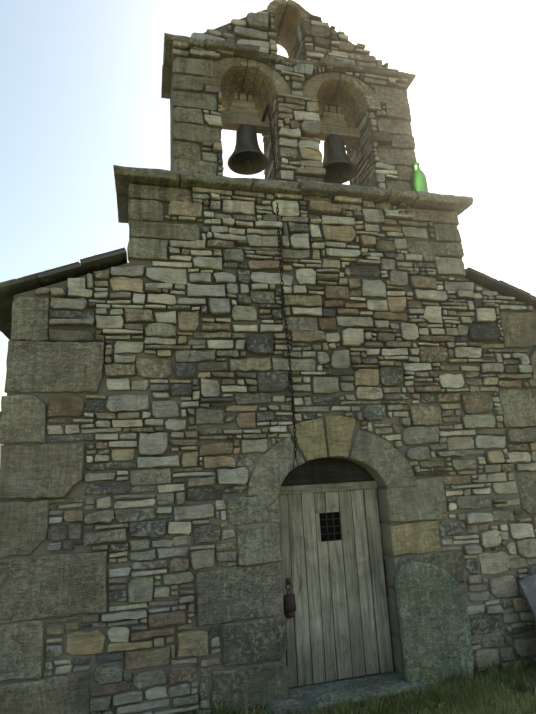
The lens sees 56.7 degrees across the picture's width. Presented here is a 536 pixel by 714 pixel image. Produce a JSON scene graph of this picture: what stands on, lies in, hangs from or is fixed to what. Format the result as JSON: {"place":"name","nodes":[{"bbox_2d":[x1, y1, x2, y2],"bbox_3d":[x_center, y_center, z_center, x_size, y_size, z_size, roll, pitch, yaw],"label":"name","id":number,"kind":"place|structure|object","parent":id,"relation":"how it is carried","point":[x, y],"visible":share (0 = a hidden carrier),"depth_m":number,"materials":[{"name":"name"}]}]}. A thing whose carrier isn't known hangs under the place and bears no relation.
{"place":"outdoors","nodes":[
{"label":"outdoors","id":0,"kind":"place"},
{"bbox_2d":[0,0,535,410],"label":"sky","id":1,"kind":"structure","parent":0,"point":[81,80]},
{"bbox_2d":[279,458,389,688],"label":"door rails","id":2,"kind":"object","parent":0,"point":[334,473],"depth_m":4.29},
{"bbox_2d":[278,489,393,687],"bbox_3d":[0.538,1.857,4.105,0.912,1.438,0.047,0,-13,-14],"label":"door","id":3,"kind":"structure","parent":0,"point":[337,626],"depth_m":4.08,"materials":[{"name":"grey wood"}]},
{"bbox_2d":[284,512,340,666],"bbox_3d":[0.386,1.904,4.041,0.557,1.220,0.040,2,-14,-19],"label":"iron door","id":4,"kind":"structure","parent":3,"relation":"attached to","point":[289,605],"depth_m":3.94,"materials":[{"name":"black metal"}]},
{"bbox_2d":[246,662,535,713],"bbox_3d":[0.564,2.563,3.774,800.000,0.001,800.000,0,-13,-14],"label":"ground","id":5,"kind":"structure","parent":0,"point":[510,691],"depth_m":3.59,"materials":[{"name":"green plant"}]},
{"bbox_2d":[0,1,535,671],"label":"stone wall","id":6,"kind":"structure","parent":5,"relation":"on","point":[388,565],"depth_m":4.42,"materials":[{"name":"grey stone"}]},
{"bbox_2d":[0,0,535,713],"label":"facade stones","id":7,"kind":"object","parent":6,"relation":"attached to","point":[36,590],"visible":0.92,"depth_m":4.19,"materials":[{"name":"grey stone"}]},
{"bbox_2d":[0,9,535,713],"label":"wall mortar","id":8,"kind":"object","parent":7,"relation":"attached to","point":[78,491],"visible":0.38,"depth_m":3.92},
{"bbox_2d":[221,93,359,144],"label":"bell yokes","id":9,"kind":"object","parent":6,"relation":"attached to","point":[238,113],"visible":0.75,"depth_m":5.11,"materials":[{"name":"brown wood"}]},
{"bbox_2d":[227,124,267,174],"bbox_3d":[-0.214,-2.158,5.041,0.409,0.490,0.409,0,-13,-14],"label":"bell","id":10,"kind":"object","parent":9,"relation":"hanging from","point":[247,157],"visible":0.96,"depth_m":5.01,"materials":[{"name":"grey metal"}]},
{"bbox_2d":[237,92,337,121],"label":"bell straps","id":11,"kind":"object","parent":9,"relation":"attached to","point":[264,114],"visible":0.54,"depth_m":5.08,"materials":[{"name":"metal"}]},
{"bbox_2d":[267,106,298,481],"bbox_3d":[0.112,-0.727,4.429,0.107,3.590,0.071,-10,-15,29],"label":"bell chain","id":12,"kind":"object","parent":11,"relation":"hanging from","point":[289,360],"visible":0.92,"depth_m":4.32,"materials":[{"name":"metal"}]},
{"bbox_2d":[322,135,356,183],"bbox_3d":[0.709,-2.145,5.268,0.426,0.510,0.426,0,-13,-14],"label":"bell","id":13,"kind":"object","parent":9,"relation":"hanging from","point":[339,166],"visible":0.88,"depth_m":5.21,"materials":[{"name":"grey metal"}]},
{"bbox_2d":[113,33,473,215],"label":"cornice slabs","id":14,"kind":"structure","parent":6,"relation":"attached to","point":[124,177],"depth_m":4.71,"materials":[{"name":"stone"}]},
{"bbox_2d":[411,162,427,191],"bbox_3d":[1.519,-1.770,5.002,0.157,0.390,0.157,0,-13,-14],"label":"green bottle","id":15,"kind":"object","parent":14,"relation":"on","point":[418,180],"visible":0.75,"depth_m":4.94,"materials":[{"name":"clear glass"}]},
{"bbox_2d":[280,481,361,540],"bbox_3d":[0.469,1.773,4.386,0.970,1.820,0.440,0,-13,-14],"label":"door darkness","id":16,"kind":"object","parent":6,"relation":"attached to","point":[323,530],"depth_m":4.25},
{"bbox_2d":[0,65,535,621],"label":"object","id":17,"kind":"object","parent":5,"relation":"on","point":[90,265],"visible":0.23,"depth_m":4.17,"materials":[{"name":"grey stone"}]},
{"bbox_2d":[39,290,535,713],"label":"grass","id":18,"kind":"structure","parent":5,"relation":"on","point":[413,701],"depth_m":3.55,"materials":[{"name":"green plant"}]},
{"bbox_2d":[267,560,473,713],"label":"stone slab","id":19,"kind":"structure","parent":5,"relation":"on","point":[433,623],"depth_m":3.92,"materials":[{"name":"grey stone"}]}
]}

